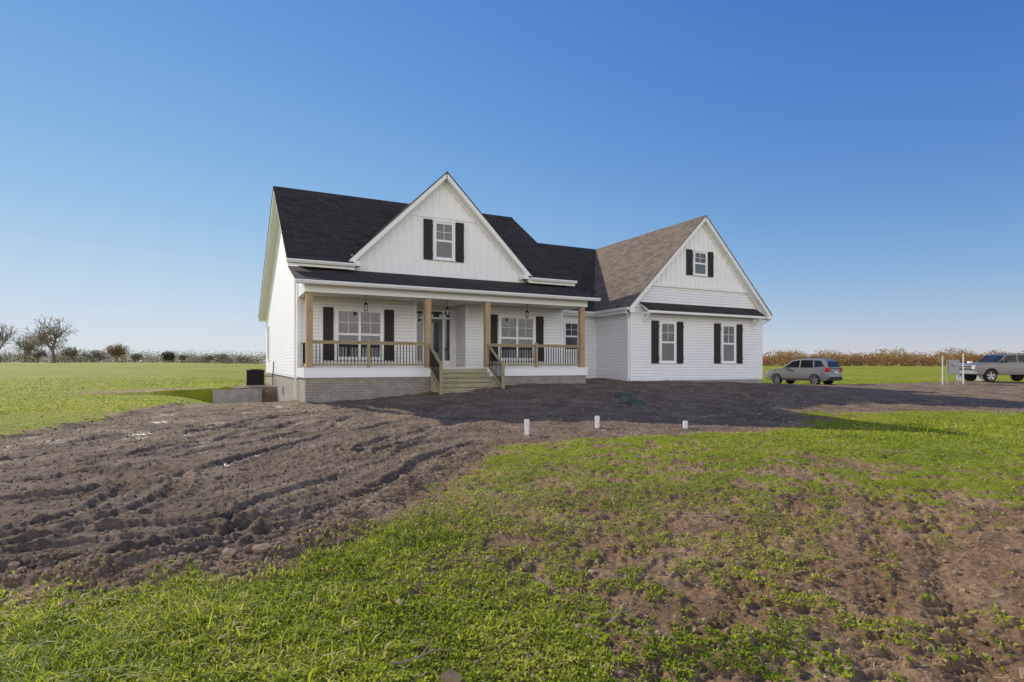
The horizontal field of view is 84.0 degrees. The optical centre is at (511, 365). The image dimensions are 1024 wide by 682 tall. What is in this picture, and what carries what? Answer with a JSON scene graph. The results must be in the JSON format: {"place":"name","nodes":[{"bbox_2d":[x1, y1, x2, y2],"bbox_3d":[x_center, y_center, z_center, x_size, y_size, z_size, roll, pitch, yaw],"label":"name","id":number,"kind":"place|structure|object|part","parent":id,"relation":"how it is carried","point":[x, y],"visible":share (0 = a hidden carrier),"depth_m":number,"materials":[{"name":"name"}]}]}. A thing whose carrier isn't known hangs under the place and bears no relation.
{"place":"outdoors","nodes":[
{"label":"outdoors","id":0,"kind":"place"},
{"bbox_2d":[0,362,1023,681],"bbox_3d":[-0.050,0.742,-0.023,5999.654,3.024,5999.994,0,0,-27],"label":"ground","id":1,"kind":"structure","parent":0,"point":[1000,392],"depth_m":6.24,"materials":[{"name":"soil"}]},
{"bbox_2d":[0,321,20,362],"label":"tree","id":2,"kind":"object","parent":1,"relation":"on","point":[5,338],"visible":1,"depth_m":120.74,"materials":[{"name":"brown plant"}]},
{"bbox_2d":[11,335,42,362],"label":"tree","id":3,"kind":"object","parent":1,"relation":"on","point":[21,344],"visible":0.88,"depth_m":150.33,"materials":[{"name":"brown plant"}]},
{"bbox_2d":[23,349,50,362],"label":"tree","id":4,"kind":"object","parent":1,"relation":"on","point":[39,354],"visible":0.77,"depth_m":189.64,"materials":[{"name":"brown plant"}]},
{"bbox_2d":[21,315,78,362],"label":"tree","id":5,"kind":"object","parent":1,"relation":"on","point":[45,338],"visible":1,"depth_m":111.76,"materials":[{"name":"brown plant"}]},
{"bbox_2d":[56,345,85,361],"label":"tree","id":6,"kind":"object","parent":1,"relation":"on","point":[71,353],"visible":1,"depth_m":163.79,"materials":[{"name":"brown plant"}]},
{"bbox_2d":[78,350,108,361],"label":"tree","id":7,"kind":"object","parent":1,"relation":"on","point":[103,354],"visible":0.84,"depth_m":199.19,"materials":[{"name":"brown plant"}]},
{"bbox_2d":[103,343,135,361],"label":"tree","id":8,"kind":"object","parent":1,"relation":"on","point":[117,351],"visible":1,"depth_m":164.94,"materials":[{"name":"brown plant"}]},
{"bbox_2d":[0,346,265,363],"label":"field scrub","id":9,"kind":"object","parent":1,"relation":"on","point":[62,359],"visible":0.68,"depth_m":203.32,"materials":[{"name":"brown plant"}]},
{"bbox_2d":[129,353,144,362],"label":"tree","id":10,"kind":"object","parent":1,"relation":"on","point":[136,357],"visible":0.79,"depth_m":194.76,"materials":[{"name":"brown plant"}]},
{"bbox_2d":[160,349,176,362],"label":"tree","id":11,"kind":"object","parent":1,"relation":"on","point":[168,356],"visible":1,"depth_m":159.75,"materials":[{"name":"green plant"}]},
{"bbox_2d":[178,354,187,362],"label":"tree","id":12,"kind":"object","parent":1,"relation":"on","point":[182,357],"visible":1,"depth_m":184.63,"materials":[{"name":"brown plant"}]},
{"bbox_2d":[200,355,214,360],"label":"tree","id":13,"kind":"object","parent":1,"relation":"on","point":[212,358],"visible":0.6,"depth_m":199.73,"materials":[{"name":"brown plant"}]},
{"bbox_2d":[212,389,261,403],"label":"retaining wall","id":14,"kind":"structure","parent":1,"relation":"on","point":[237,396],"depth_m":29.34,"materials":[{"name":"concrete"}]},
{"bbox_2d":[244,361,273,386],"bbox_3d":[-13.906,0.549,31.261,1.465,1.501,1.175,0,0,-27],"label":"air conditioner","id":15,"kind":"object","parent":1,"relation":"on","point":[254,377],"visible":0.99,"depth_m":30.84,"materials":[{"name":"black metal"}]},
{"bbox_2d":[389,641,457,663],"bbox_3d":[-0.431,1.407,2.788,0.357,0.058,0.056,0,0,-33],"label":"dead stick","id":16,"kind":"object","parent":1,"relation":"on","point":[406,661],"visible":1,"depth_m":2.75,"materials":[{"name":"wood"}]},
{"bbox_2d":[0,376,1023,681],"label":"grass","id":17,"kind":"structure","parent":1,"relation":"on","point":[218,614],"depth_m":3.26,"materials":[{"name":"green plant"}]},
{"bbox_2d":[0,385,1023,681],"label":"soil clods","id":18,"kind":"object","parent":1,"relation":"on","point":[448,675],"visible":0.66,"depth_m":4.77,"materials":[{"name":"brown soil"}]},
{"bbox_2d":[258,172,772,402],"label":"house","id":19,"kind":"structure","parent":1,"relation":"on","point":[442,284],"depth_m":24.85,"materials":[{"name":"white"}]},
{"bbox_2d":[267,325,268,360],"bbox_3d":[-15.177,-1.350,35.422,0.049,2.200,1.100,0,0,-27],"label":"window","id":20,"kind":"structure","parent":19,"relation":"in","point":[268,325],"depth_m":34.92,"materials":[{"name":"white glass"}]},
{"bbox_2d":[334,307,383,359],"bbox_3d":[-5.962,-1.210,22.271,1.920,2.040,0.084,0,0,-27],"label":"window","id":21,"kind":"structure","parent":19,"relation":"in","point":[351,324],"depth_m":22.26,"materials":[{"name":"white glass"}]},
{"bbox_2d":[417,309,451,366],"bbox_3d":[-3.445,-1.160,24.895,1.680,2.520,0.069,0,0,-27],"label":"door","id":22,"kind":"structure","parent":19,"relation":"in","point":[441,323],"depth_m":25.01,"materials":[{"name":"paint"}]},
{"bbox_2d":[433,219,455,261],"bbox_3d":[-2.831,-5.200,23.791,1.000,1.660,0.084,0,0,-27],"label":"window","id":23,"kind":"structure","parent":19,"relation":"in","point":[443,231],"depth_m":23.80,"materials":[{"name":"white glass"}]},
{"bbox_2d":[498,314,535,360],"bbox_3d":[0.237,-1.210,25.402,1.890,2.040,0.084,0,0,-27],"label":"window","id":24,"kind":"structure","parent":19,"relation":"in","point":[512,329],"depth_m":25.40,"materials":[{"name":"white glass"}]},
{"bbox_2d":[563,320,577,351],"bbox_3d":[2.967,-1.435,28.283,1.020,1.550,0.084,0,0,-27],"label":"window","id":25,"kind":"structure","parent":19,"relation":"in","point":[570,328],"depth_m":28.26,"materials":[{"name":"white glass"}]},
{"bbox_2d":[659,320,676,362],"bbox_3d":[7.558,-1.110,27.532,1.080,2.060,0.084,0,0,-27],"label":"window","id":26,"kind":"structure","parent":19,"relation":"in","point":[667,329],"depth_m":27.55,"materials":[{"name":"white glass"}]},
{"bbox_2d":[693,250,707,276],"bbox_3d":[9.413,-5.080,28.407,0.980,1.260,0.084,0,0,-27],"label":"window","id":27,"kind":"structure","parent":19,"relation":"in","point":[700,258],"depth_m":28.44,"materials":[{"name":"white glass"}]},
{"bbox_2d":[721,323,736,363],"bbox_3d":[11.200,-1.110,29.372,1.080,2.060,0.084,0,0,-27],"label":"window","id":28,"kind":"structure","parent":19,"relation":"in","point":[728,331],"depth_m":29.39,"materials":[{"name":"white glass"}]},
{"bbox_2d":[524,419,529,434],"bbox_3d":[0.306,1.318,11.593,0.111,0.420,0.111,0,0,-27],"label":"drain pipe","id":29,"kind":"object","parent":1,"relation":"on","point":[526,422],"visible":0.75,"depth_m":11.55,"materials":[{"name":"white plastic"}]},
{"bbox_2d":[595,416,599,427],"bbox_3d":[1.911,1.321,12.740,0.111,0.360,0.111,0,0,-27],"label":"drain pipe","id":30,"kind":"object","parent":1,"relation":"on","point":[597,421],"visible":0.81,"depth_m":12.70,"materials":[{"name":"white plastic"}]},
{"bbox_2d":[184,439,1023,681],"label":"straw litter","id":31,"kind":"object","parent":1,"relation":"on","point":[637,619],"visible":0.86,"depth_m":3.35,"materials":[{"name":"beige plant"}]},
{"bbox_2d":[616,394,631,399],"bbox_3d":[3.982,1.170,20.172,0.600,0.283,0.600,0,0,-27],"label":"septic lid","id":32,"kind":"object","parent":1,"relation":"on","point":[623,396],"visible":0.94,"depth_m":19.95,"materials":[{"name":"green plastic"}]},
{"bbox_2d":[606,601,642,625],"bbox_3d":[0.647,1.401,3.268,0.036,0.067,0.441,0,0,37],"label":"dead stick","id":33,"kind":"object","parent":1,"relation":"on","point":[613,619],"visible":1,"depth_m":3.21,"materials":[{"name":"wood"}]},
{"bbox_2d":[627,400,644,405],"bbox_3d":[4.034,1.287,18.518,0.600,0.283,0.600,0,0,-27],"label":"septic lid","id":34,"kind":"object","parent":1,"relation":"on","point":[635,402],"visible":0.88,"depth_m":18.29,"materials":[{"name":"green plastic"}]},
{"bbox_2d":[683,421,687,428],"bbox_3d":[3.879,1.384,12.726,0.111,0.270,0.111,0,0,-27],"label":"drain pipe","id":35,"kind":"object","parent":1,"relation":"on","point":[685,424],"visible":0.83,"depth_m":12.68,"materials":[{"name":"white plastic"}]},
{"bbox_2d":[695,512,739,518],"bbox_3d":[1.944,1.410,5.373,0.406,0.055,0.108,0,0,24],"label":"dead stick","id":36,"kind":"object","parent":1,"relation":"on","point":[714,516],"visible":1,"depth_m":5.35,"materials":[{"name":"wood"}]},
{"bbox_2d":[765,357,842,384],"bbox_3d":[19.319,0.404,37.829,2.060,1.798,4.360,0,0,-34],"label":"parked car","id":37,"kind":"object","parent":1,"relation":"on","point":[815,370],"visible":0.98,"depth_m":36.71,"materials":[{"name":"silver metal"}]},
{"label":"side window","id":38,"kind":"part","parent":37,"relation":"part of","materials":[{"name":"black glass"}]},
{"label":"side window","id":39,"kind":"part","parent":37,"relation":"part of","materials":[{"name":"black glass"}]},
{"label":"side window","id":40,"kind":"part","parent":37,"relation":"part of","materials":[{"name":"black glass"}]},
{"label":"rear window","id":41,"kind":"part","parent":37,"relation":"part of","materials":[{"name":"blue glass"}]},
{"bbox_2d":[763,346,1023,365],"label":"distant woods","id":42,"kind":"object","parent":1,"relation":"on","point":[781,359],"visible":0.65,"depth_m":412.15,"materials":[{"name":"plant"}]},
{"bbox_2d":[887,450,916,452],"bbox_3d":[6.295,1.402,9.246,0.685,0.040,0.109,0,0,-4],"label":"dead stick","id":43,"kind":"object","parent":1,"relation":"on","point":[902,451],"visible":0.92,"depth_m":9.21,"materials":[{"name":"wood"}]},
{"bbox_2d":[942,353,963,384],"bbox_3d":[25.529,0.321,32.873,1.059,2.000,0.330,0,0,20],"label":"utility meter stand","id":44,"kind":"object","parent":1,"relation":"on","point":[953,366],"visible":0.87,"depth_m":32.86,"materials":[{"name":"grey metal"}]},
{"bbox_2d":[956,361,983,380],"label":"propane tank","id":45,"kind":"object","parent":1,"relation":"on","point":[979,378],"visible":0.09,"depth_m":43.88,"materials":[{"name":"white metal"}]},
{"bbox_2d":[959,353,1023,381],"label":"parked pickup","id":46,"kind":"object","parent":1,"relation":"on","point":[989,367],"visible":0.92,"depth_m":33.75,"materials":[{"name":"grey metal"}]},
{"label":"side window","id":47,"kind":"part","parent":46,"relation":"part of","materials":[{"name":"grey glass"}]},
{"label":"side window","id":48,"kind":"part","parent":46,"relation":"part of","materials":[{"name":"grey glass"}]},
{"bbox_2d":[0,0,1023,364],"label":"sky","id":49,"kind":"structure","parent":0,"point":[860,162],"materials":[{"name":"blue"}]}
]}

